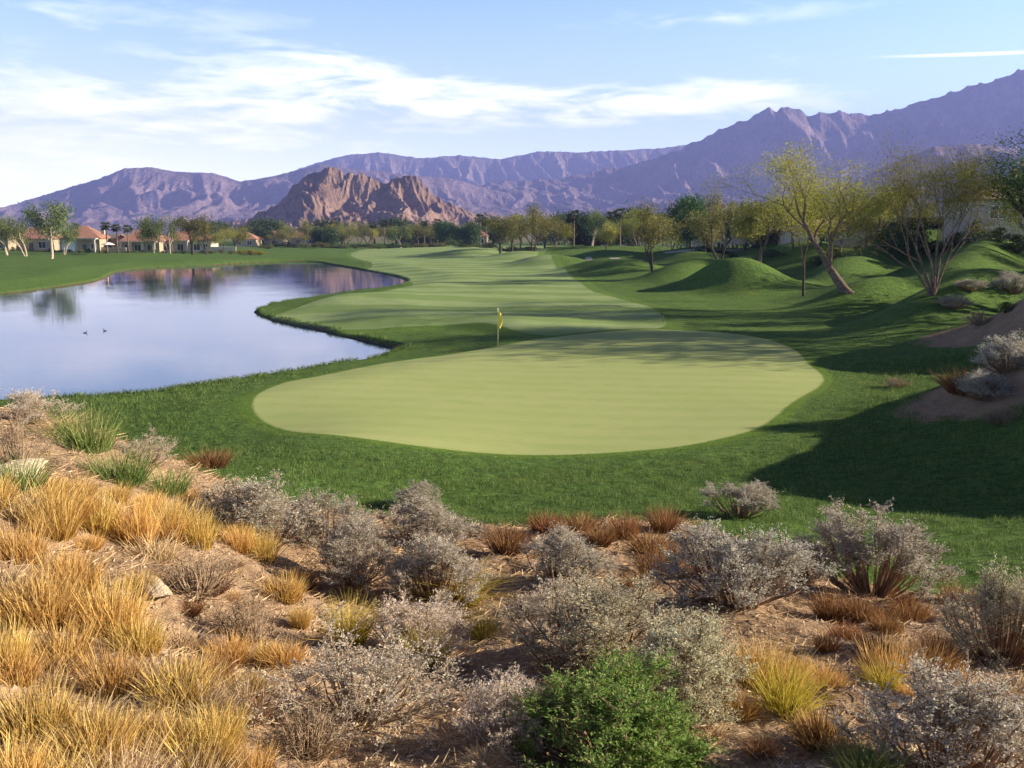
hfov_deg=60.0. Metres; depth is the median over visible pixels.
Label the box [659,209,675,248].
mesquite tree
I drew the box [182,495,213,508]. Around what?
grass tuft
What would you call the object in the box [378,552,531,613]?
grass tuft
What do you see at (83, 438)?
grass tuft
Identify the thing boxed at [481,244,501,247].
bush
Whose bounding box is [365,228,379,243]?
mesquite tree
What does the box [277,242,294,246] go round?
bush
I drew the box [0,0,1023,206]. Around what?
sky
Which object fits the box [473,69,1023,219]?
mountain
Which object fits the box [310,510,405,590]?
desert shrub
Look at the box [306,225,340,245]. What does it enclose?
broadleaf tree
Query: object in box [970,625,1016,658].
grass tuft
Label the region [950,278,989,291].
desert shrub
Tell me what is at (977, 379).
desert shrub
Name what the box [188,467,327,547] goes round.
desert shrub
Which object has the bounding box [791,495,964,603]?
desert shrub
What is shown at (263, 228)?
broadleaf tree
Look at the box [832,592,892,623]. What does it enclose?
grass tuft
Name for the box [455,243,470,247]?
bush
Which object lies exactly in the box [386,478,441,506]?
desert shrub
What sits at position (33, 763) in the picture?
grass tuft
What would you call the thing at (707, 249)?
bush
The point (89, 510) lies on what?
grass tuft
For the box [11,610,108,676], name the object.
grass tuft
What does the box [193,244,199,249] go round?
window
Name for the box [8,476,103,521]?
grass tuft
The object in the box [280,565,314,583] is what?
grass tuft
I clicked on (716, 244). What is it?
house
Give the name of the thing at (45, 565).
grass tuft
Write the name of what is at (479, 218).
palm tree
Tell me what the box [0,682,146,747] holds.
grass tuft
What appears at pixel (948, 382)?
grass tuft
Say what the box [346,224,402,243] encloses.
mesquite tree
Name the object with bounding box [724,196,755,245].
mesquite tree
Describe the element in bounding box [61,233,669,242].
valley floor
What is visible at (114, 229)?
palm tree
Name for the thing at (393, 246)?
bush
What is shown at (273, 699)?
grass tuft
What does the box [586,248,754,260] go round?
cart path
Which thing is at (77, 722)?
grass tuft
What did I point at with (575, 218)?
palm tree
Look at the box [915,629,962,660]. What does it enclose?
grass tuft
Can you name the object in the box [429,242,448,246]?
bush
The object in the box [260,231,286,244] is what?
house
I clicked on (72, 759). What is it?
grass tuft
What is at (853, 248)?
bush
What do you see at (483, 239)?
house
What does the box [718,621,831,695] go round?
grass tuft
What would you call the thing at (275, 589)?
grass tuft
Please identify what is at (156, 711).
grass tuft
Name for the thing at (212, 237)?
mesquite tree
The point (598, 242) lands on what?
broadleaf tree
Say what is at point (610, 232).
mesquite tree
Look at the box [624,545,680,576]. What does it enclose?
grass tuft
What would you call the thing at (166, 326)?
water
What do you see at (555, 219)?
mesquite tree
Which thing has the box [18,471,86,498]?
grass tuft
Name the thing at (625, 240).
broadleaf tree
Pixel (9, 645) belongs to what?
grass tuft
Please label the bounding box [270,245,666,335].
fairway
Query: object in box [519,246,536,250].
bush
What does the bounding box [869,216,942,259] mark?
broadleaf tree
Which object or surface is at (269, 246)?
bush
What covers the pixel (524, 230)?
mesquite tree
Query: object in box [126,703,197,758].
grass tuft
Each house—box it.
[0,235,18,249]
[19,227,60,250]
[56,225,112,252]
[109,228,165,252]
[163,231,217,251]
[233,232,261,246]
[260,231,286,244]
[289,231,314,244]
[468,230,488,244]
[683,233,729,247]
[721,221,779,244]
[779,219,880,244]
[939,186,1023,244]
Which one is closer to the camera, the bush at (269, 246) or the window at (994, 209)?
the window at (994, 209)
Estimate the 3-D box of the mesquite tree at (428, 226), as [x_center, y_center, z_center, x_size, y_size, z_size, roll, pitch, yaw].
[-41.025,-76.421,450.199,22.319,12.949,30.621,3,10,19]
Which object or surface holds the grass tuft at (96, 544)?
on the desert ground at (942, 402)
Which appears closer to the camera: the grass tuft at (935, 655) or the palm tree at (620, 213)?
the grass tuft at (935, 655)
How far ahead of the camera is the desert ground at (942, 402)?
7.88 m
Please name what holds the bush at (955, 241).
on the lawn at (888, 310)
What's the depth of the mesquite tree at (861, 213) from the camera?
157.40 m
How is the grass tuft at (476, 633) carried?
on the desert ground at (942, 402)
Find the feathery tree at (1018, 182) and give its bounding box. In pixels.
[901,122,1023,219]
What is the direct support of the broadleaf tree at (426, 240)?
on the lawn at (888, 310)
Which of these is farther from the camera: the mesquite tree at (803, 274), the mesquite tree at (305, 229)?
the mesquite tree at (305, 229)
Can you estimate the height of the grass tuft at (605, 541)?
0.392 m
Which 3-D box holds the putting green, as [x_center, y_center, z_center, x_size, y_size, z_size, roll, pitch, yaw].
[3.708,-0.857,44.605,22.609,0.713,38.256,5,11,29]
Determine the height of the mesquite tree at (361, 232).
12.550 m
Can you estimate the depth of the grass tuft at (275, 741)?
4.45 m
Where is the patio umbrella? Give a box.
[101,242,114,251]
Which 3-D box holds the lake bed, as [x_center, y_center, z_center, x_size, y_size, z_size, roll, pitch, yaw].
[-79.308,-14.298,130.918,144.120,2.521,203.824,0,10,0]
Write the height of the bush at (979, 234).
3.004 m
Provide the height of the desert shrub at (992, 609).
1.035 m
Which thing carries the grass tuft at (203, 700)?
on the desert ground at (942, 402)
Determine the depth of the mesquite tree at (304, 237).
444.56 m
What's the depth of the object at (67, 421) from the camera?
12.71 m
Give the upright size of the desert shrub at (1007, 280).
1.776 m
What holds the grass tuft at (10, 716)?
on the desert ground at (942, 402)
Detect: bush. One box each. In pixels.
[242,249,260,254]
[251,251,266,254]
[259,245,273,248]
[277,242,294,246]
[288,243,300,247]
[300,244,311,247]
[314,242,331,247]
[331,246,348,248]
[368,243,385,248]
[381,245,397,248]
[394,243,413,247]
[415,242,427,246]
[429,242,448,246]
[447,240,461,244]
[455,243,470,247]
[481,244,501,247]
[498,638,731,767]
[504,246,521,251]
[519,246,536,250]
[690,246,717,252]
[717,249,736,254]
[725,254,742,258]
[757,249,784,256]
[805,255,822,267]
[825,248,844,258]
[840,245,863,253]
[856,233,878,245]
[919,241,949,251]
[920,236,938,249]
[939,232,970,246]
[959,219,991,240]
[976,227,1018,241]
[999,234,1023,254]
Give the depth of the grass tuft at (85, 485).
9.35 m
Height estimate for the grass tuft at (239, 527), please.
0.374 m
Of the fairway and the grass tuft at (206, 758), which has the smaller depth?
the grass tuft at (206, 758)
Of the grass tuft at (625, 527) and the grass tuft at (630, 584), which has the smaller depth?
the grass tuft at (630, 584)
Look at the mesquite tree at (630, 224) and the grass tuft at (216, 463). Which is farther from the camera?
the mesquite tree at (630, 224)
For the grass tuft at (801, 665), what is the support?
on the desert ground at (942, 402)
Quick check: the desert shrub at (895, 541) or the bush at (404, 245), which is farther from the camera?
the bush at (404, 245)
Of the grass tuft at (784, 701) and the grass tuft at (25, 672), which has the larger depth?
the grass tuft at (784, 701)
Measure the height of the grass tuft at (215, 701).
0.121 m
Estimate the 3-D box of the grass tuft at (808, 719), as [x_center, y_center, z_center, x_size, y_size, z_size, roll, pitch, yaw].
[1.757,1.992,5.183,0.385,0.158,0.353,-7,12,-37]
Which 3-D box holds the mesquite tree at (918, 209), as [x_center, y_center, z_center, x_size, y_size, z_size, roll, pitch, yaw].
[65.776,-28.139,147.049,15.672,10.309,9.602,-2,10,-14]
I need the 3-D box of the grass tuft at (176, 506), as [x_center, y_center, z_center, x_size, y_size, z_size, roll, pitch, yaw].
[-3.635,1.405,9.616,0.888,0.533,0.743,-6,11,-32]
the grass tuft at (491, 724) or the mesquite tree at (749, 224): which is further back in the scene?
the mesquite tree at (749, 224)
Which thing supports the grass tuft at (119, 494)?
on the desert ground at (942, 402)
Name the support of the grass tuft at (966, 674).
on the desert ground at (942, 402)
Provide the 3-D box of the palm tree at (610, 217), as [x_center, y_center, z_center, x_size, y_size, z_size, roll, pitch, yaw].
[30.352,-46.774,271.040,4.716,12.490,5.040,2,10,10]
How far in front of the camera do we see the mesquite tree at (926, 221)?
131.33 m
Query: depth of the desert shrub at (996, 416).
26.46 m
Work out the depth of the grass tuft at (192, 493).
11.85 m
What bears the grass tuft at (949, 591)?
on the desert ground at (942, 402)
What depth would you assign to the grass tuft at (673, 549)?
12.82 m
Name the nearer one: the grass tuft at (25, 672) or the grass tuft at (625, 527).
the grass tuft at (25, 672)
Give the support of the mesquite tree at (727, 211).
on the lawn at (888, 310)
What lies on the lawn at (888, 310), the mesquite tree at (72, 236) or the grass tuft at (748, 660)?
the mesquite tree at (72, 236)
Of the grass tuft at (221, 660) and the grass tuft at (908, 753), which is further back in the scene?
the grass tuft at (221, 660)
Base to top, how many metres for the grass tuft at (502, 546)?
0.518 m
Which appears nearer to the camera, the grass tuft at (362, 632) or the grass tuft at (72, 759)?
the grass tuft at (72, 759)
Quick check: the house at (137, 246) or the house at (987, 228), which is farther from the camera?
the house at (137, 246)
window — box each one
[38,242,45,247]
[134,244,141,251]
[147,244,151,251]
[177,244,183,249]
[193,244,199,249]
[989,205,1007,218]
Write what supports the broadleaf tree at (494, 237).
on the lawn at (888, 310)
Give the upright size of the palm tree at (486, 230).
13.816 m
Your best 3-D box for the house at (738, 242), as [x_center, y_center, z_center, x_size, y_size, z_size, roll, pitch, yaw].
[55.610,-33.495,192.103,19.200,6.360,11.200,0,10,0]
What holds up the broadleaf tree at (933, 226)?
on the lawn at (888, 310)
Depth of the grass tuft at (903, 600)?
10.89 m
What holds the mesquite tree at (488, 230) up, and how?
on the lawn at (888, 310)
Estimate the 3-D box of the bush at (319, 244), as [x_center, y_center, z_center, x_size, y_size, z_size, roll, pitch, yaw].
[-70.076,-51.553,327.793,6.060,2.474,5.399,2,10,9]
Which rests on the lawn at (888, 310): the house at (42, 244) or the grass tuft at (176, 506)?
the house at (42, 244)
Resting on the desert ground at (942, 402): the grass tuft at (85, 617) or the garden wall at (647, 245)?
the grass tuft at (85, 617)
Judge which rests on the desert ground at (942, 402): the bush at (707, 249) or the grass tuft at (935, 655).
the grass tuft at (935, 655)
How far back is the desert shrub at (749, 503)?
17.29 m
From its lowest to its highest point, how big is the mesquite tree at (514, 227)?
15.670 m
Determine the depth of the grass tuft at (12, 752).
3.56 m
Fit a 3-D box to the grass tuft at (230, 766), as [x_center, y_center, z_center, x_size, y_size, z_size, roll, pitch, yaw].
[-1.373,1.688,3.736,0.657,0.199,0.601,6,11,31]
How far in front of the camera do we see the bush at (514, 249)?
272.72 m
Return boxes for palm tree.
[99,221,110,250]
[111,223,120,251]
[122,225,132,250]
[368,222,376,243]
[379,219,388,245]
[420,220,428,243]
[431,219,441,242]
[473,214,485,244]
[481,217,489,242]
[565,210,580,245]
[605,211,616,242]
[613,208,628,245]
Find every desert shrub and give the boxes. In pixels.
[0,387,85,425]
[0,409,62,463]
[117,425,178,464]
[151,538,240,611]
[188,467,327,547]
[199,583,283,643]
[234,600,470,756]
[264,694,369,767]
[272,486,384,551]
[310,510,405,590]
[347,584,480,672]
[365,492,489,545]
[376,530,500,609]
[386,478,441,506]
[447,661,553,756]
[485,560,703,674]
[502,573,597,638]
[511,520,622,585]
[619,602,764,729]
[639,513,846,614]
[698,477,784,518]
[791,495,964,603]
[822,647,1023,767]
[879,374,917,387]
[930,554,1023,673]
[936,294,977,308]
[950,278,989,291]
[953,367,1017,400]
[956,309,991,324]
[967,400,1023,425]
[970,328,1023,373]
[986,269,1023,293]
[986,302,1017,312]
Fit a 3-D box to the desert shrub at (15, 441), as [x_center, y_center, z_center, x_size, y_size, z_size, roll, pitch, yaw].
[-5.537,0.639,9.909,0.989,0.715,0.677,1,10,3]
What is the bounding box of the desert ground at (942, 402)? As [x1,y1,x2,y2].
[0,298,1023,767]
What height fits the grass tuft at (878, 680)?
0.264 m
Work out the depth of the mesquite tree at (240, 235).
314.40 m
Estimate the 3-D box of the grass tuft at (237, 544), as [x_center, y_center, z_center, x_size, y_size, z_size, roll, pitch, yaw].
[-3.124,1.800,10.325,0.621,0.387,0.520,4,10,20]
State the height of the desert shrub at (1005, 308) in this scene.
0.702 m
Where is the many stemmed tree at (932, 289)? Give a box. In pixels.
[814,121,1023,295]
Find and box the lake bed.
[0,261,406,346]
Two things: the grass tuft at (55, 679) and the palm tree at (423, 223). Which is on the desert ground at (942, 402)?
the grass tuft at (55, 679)
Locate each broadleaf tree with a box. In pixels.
[205,217,234,240]
[240,214,287,242]
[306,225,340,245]
[310,215,353,243]
[377,213,418,243]
[407,220,441,244]
[429,219,463,246]
[445,218,483,245]
[481,217,512,243]
[528,207,572,244]
[558,206,598,246]
[581,208,609,245]
[608,201,646,244]
[658,189,713,247]
[713,198,778,250]
[766,199,833,235]
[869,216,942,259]
[927,217,942,227]
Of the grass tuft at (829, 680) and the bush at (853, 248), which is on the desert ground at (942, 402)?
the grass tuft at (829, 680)
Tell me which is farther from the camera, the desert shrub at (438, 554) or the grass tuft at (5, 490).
the desert shrub at (438, 554)
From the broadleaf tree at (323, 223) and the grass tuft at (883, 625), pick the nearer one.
the grass tuft at (883, 625)
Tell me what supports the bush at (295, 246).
on the lawn at (888, 310)
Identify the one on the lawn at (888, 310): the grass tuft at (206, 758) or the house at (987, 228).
the house at (987, 228)
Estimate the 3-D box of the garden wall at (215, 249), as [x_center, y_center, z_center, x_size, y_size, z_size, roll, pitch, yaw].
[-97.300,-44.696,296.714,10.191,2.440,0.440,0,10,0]
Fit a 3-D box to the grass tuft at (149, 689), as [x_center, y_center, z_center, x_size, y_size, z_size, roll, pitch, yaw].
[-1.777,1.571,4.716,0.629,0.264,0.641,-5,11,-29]
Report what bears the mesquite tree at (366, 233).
on the lawn at (888, 310)
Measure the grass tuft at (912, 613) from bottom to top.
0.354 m
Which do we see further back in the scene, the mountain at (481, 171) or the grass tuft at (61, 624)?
the mountain at (481, 171)
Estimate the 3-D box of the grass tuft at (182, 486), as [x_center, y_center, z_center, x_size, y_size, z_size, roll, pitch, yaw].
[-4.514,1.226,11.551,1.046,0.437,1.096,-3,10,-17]
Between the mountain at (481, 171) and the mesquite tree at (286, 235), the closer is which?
the mesquite tree at (286, 235)
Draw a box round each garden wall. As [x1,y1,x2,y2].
[101,248,125,252]
[206,247,235,251]
[601,245,679,246]
[828,238,871,246]
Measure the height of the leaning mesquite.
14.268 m
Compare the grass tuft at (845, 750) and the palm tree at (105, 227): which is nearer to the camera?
the grass tuft at (845, 750)
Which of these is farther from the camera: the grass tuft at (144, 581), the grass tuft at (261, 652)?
the grass tuft at (144, 581)
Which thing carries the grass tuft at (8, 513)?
on the desert ground at (942, 402)
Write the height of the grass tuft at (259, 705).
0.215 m
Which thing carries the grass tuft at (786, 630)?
on the desert ground at (942, 402)
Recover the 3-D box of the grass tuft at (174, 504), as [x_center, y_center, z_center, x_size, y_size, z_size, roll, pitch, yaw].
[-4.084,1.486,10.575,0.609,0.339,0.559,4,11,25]
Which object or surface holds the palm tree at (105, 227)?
on the lawn at (888, 310)
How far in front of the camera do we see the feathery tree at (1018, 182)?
72.76 m
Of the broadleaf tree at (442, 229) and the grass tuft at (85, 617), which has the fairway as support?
the broadleaf tree at (442, 229)
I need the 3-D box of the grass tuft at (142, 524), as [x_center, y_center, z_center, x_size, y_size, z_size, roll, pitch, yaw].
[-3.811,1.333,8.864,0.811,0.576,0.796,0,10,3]
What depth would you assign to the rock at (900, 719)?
5.61 m
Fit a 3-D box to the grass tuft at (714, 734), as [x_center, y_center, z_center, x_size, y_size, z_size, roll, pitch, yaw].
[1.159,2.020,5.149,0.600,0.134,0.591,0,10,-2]
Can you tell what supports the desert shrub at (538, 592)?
on the desert ground at (942, 402)
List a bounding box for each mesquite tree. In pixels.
[0,212,35,255]
[0,216,22,254]
[18,196,77,258]
[58,220,81,254]
[130,215,167,252]
[142,212,183,252]
[170,209,216,254]
[177,219,232,232]
[187,223,223,254]
[210,229,235,248]
[219,226,254,235]
[219,226,254,246]
[265,229,283,243]
[272,218,299,231]
[274,229,297,246]
[293,234,309,245]
[295,218,319,245]
[323,220,360,243]
[336,226,359,244]
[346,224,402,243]
[347,221,369,243]
[347,222,386,243]
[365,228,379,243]
[383,224,416,247]
[398,220,421,242]
[408,224,432,245]
[413,223,434,243]
[423,229,438,245]
[465,223,498,237]
[480,211,527,253]
[485,220,535,251]
[500,199,561,251]
[507,212,533,247]
[525,211,562,247]
[538,214,578,246]
[579,205,618,245]
[591,208,619,245]
[593,218,621,249]
[616,209,654,245]
[618,213,659,245]
[621,196,690,271]
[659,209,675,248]
[682,184,765,258]
[688,217,725,251]
[705,197,747,247]
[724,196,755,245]
[727,180,808,261]
[750,200,795,245]
[763,171,834,295]
[769,195,808,249]
[802,222,836,244]
[816,193,879,237]
[818,216,863,252]
[843,214,888,247]
[852,182,923,243]
[866,185,941,224]
[895,212,942,229]
[990,176,1023,237]
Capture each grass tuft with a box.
[0,448,59,494]
[0,469,29,510]
[0,479,54,521]
[0,513,56,565]
[0,549,63,606]
[0,557,107,631]
[0,564,104,630]
[0,580,75,625]
[0,610,39,668]
[0,634,61,687]
[0,662,98,752]
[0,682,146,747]
[0,725,77,767]
[0,735,86,767]
[5,734,139,767]
[7,599,101,631]
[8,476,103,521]
[9,486,90,542]
[9,538,97,587]
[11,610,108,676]
[11,721,87,765]
[14,480,115,523]
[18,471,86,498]
[18,545,119,597]
[18,696,166,767]
[25,688,155,759]
[27,401,136,453]
[31,653,108,695]
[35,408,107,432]
[41,468,109,500]
[47,732,176,767]
[53,564,173,626]
[58,485,133,537]
[59,575,171,639]
[67,634,164,703]
[67,721,202,767]
[68,434,167,489]
[70,528,110,551]
[78,694,165,750]
[96,608,183,658]
[97,479,136,502]
[98,488,171,545]
[109,696,200,762]
[112,565,168,591]
[116,645,224,702]
[116,646,233,712]
[118,527,193,564]
[120,691,177,717]
[123,487,173,514]
[124,674,252,723]
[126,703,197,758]
[127,461,201,498]
[132,699,251,767]
[133,489,172,506]
[133,489,214,528]
[142,660,266,725]
[145,494,220,533]
[145,703,263,767]
[147,741,243,767]
[148,501,203,543]
[155,495,193,514]
[156,735,250,767]
[157,649,245,687]
[163,615,223,652]
[163,645,239,692]
[169,504,239,551]
[170,694,258,750]
[176,446,240,469]
[177,598,209,617]
[178,486,203,500]
[181,684,247,721]
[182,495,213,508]
[191,626,260,665]
[193,570,241,597]
[195,650,239,675]
[208,673,305,726]
[212,664,281,706]
[214,517,260,542]
[215,525,261,554]
[218,517,259,542]
[218,737,281,767]
[223,588,242,602]
[226,553,261,570]
[238,525,286,564]
[243,636,281,665]
[249,633,317,668]
[249,726,301,761]
[250,568,315,604]
[254,576,294,598]
[262,691,281,714]
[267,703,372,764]
[277,711,340,746]
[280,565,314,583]
[284,600,319,629]
[286,568,321,590]
[311,584,391,647]
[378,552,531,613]
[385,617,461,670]
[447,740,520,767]
[453,701,521,732]
[455,605,508,641]
[456,610,526,640]
[478,518,536,556]
[482,624,542,645]
[508,641,578,671]
[517,507,565,533]
[559,509,604,531]
[576,518,622,547]
[603,507,645,540]
[615,630,645,647]
[618,566,660,592]
[620,527,677,554]
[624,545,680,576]
[641,503,688,532]
[657,540,690,563]
[677,557,705,579]
[688,713,752,743]
[690,589,711,605]
[713,683,762,723]
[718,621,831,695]
[723,646,773,681]
[736,733,789,760]
[738,643,839,722]
[739,724,790,747]
[761,618,808,634]
[777,541,820,583]
[777,700,877,762]
[781,655,820,671]
[782,704,840,735]
[784,593,803,603]
[789,657,861,688]
[803,724,922,767]
[804,586,859,623]
[807,628,846,652]
[823,618,869,639]
[823,735,883,761]
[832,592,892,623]
[845,629,933,684]
[846,625,904,659]
[852,653,910,694]
[856,733,923,765]
[857,606,909,634]
[872,628,976,681]
[878,592,935,622]
[890,592,919,605]
[891,634,927,649]
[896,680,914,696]
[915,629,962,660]
[925,364,1013,395]
[932,579,983,607]
[932,625,980,641]
[938,659,982,686]
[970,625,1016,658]
[975,664,1023,693]
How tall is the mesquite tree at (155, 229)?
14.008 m
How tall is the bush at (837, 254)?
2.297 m
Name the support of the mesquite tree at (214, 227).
on the lawn at (888, 310)
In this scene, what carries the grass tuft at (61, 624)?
on the desert ground at (942, 402)
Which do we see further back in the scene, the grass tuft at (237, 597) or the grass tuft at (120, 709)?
the grass tuft at (237, 597)
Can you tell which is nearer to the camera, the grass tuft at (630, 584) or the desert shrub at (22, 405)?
the grass tuft at (630, 584)
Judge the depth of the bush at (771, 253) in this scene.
148.01 m
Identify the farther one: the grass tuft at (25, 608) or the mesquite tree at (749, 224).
the mesquite tree at (749, 224)
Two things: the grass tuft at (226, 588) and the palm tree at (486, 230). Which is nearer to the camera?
the grass tuft at (226, 588)
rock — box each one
[0,457,48,481]
[133,575,172,598]
[194,633,226,654]
[883,714,920,731]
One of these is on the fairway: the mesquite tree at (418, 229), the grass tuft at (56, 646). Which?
the mesquite tree at (418, 229)
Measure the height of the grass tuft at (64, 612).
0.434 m
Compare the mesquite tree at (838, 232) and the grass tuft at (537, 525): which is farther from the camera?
the mesquite tree at (838, 232)
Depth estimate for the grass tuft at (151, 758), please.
3.77 m
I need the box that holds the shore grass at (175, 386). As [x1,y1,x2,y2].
[4,286,413,400]
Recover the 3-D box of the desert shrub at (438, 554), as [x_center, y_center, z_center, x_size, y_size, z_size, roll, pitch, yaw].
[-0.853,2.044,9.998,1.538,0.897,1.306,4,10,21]
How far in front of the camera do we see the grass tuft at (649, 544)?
13.28 m
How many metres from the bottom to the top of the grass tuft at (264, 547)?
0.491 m
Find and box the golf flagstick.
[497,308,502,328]
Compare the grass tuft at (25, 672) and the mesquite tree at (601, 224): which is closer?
the grass tuft at (25, 672)
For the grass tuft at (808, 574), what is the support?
on the desert ground at (942, 402)
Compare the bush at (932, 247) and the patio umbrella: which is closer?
the bush at (932, 247)
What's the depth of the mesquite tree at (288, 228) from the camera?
520.67 m
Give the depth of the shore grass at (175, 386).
48.60 m
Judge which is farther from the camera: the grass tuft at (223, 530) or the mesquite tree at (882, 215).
the mesquite tree at (882, 215)
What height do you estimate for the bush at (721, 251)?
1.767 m
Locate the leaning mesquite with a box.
[687,127,935,293]
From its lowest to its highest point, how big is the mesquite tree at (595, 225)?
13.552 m
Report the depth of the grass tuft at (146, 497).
10.23 m
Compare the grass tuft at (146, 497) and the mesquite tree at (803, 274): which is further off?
the mesquite tree at (803, 274)
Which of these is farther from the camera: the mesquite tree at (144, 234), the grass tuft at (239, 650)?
the mesquite tree at (144, 234)
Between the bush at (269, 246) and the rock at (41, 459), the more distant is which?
the bush at (269, 246)
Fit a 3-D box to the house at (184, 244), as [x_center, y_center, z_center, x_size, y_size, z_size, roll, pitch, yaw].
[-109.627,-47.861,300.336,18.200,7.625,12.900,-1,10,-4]
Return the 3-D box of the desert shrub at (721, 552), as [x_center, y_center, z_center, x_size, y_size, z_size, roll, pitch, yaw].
[2.567,2.048,9.853,2.299,1.016,1.763,1,10,7]
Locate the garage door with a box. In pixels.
[61,240,74,250]
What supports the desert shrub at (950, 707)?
on the desert ground at (942, 402)
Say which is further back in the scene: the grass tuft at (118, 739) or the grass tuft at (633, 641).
the grass tuft at (633, 641)
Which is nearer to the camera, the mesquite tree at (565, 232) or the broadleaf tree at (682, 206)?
the broadleaf tree at (682, 206)
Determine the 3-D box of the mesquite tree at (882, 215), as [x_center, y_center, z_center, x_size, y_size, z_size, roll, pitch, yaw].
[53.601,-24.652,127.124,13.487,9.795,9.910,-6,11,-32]
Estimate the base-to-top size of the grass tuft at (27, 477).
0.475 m
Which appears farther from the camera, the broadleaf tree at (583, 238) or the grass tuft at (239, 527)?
the broadleaf tree at (583, 238)
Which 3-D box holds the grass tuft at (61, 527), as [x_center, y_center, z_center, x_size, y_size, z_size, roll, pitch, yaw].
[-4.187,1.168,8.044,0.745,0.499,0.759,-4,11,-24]
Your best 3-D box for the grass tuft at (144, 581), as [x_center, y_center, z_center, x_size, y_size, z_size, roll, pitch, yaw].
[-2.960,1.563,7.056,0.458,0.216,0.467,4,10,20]
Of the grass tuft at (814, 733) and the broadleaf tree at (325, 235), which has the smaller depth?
the grass tuft at (814, 733)
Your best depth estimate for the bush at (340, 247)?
347.09 m
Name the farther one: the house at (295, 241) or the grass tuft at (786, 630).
the house at (295, 241)
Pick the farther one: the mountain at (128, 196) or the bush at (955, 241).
the mountain at (128, 196)
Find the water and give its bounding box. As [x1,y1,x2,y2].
[0,262,405,399]
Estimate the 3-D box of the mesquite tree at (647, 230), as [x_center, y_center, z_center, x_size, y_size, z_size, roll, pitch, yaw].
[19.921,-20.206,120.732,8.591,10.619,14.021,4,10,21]
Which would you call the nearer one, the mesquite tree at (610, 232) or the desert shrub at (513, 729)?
the desert shrub at (513, 729)
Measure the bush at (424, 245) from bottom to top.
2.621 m
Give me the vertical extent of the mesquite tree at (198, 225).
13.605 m
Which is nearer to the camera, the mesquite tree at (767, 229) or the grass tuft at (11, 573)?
the grass tuft at (11, 573)
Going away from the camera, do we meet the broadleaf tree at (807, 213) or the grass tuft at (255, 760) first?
the grass tuft at (255, 760)
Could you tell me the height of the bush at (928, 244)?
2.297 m
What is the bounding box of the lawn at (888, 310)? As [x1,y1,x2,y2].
[0,228,1023,596]
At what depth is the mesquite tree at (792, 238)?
148.07 m
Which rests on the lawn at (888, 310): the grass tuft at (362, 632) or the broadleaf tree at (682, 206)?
the broadleaf tree at (682, 206)
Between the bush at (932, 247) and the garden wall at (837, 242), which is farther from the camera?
the garden wall at (837, 242)
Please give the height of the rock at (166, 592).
0.144 m
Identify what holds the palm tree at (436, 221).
on the lawn at (888, 310)
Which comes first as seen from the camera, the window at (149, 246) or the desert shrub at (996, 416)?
the desert shrub at (996, 416)
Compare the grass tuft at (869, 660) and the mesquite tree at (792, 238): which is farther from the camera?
the mesquite tree at (792, 238)
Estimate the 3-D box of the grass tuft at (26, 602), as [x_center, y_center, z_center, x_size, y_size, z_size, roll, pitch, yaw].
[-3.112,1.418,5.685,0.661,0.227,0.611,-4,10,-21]
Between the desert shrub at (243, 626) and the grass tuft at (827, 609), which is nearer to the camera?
the desert shrub at (243, 626)
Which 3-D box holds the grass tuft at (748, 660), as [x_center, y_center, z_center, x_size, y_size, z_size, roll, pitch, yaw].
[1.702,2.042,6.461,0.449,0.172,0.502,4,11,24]
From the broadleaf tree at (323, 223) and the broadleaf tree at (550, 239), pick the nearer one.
the broadleaf tree at (550, 239)
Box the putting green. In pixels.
[253,329,823,454]
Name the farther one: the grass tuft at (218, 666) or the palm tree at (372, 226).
the palm tree at (372, 226)
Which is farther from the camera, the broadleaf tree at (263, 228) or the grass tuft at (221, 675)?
the broadleaf tree at (263, 228)
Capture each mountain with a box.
[0,164,517,232]
[288,144,687,185]
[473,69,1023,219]
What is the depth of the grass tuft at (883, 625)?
9.20 m
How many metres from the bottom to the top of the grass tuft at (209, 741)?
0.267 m
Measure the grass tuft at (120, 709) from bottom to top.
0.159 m
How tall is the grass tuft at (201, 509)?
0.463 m
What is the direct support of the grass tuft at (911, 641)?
on the desert ground at (942, 402)
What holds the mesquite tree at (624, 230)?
on the lawn at (888, 310)
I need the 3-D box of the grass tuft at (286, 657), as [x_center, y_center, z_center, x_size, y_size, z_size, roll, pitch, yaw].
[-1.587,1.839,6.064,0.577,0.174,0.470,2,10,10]
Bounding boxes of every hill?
[161,219,247,233]
[232,167,478,235]
[474,212,527,234]
[666,144,1023,227]
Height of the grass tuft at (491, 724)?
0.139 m
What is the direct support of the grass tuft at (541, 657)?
on the desert ground at (942, 402)
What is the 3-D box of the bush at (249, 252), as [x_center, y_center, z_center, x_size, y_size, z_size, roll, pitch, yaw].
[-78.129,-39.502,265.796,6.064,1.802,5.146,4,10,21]
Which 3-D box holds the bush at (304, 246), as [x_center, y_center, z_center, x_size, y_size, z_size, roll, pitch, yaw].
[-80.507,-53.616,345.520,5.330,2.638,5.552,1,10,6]
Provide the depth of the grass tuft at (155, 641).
5.54 m
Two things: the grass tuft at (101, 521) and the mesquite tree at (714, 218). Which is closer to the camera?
the grass tuft at (101, 521)

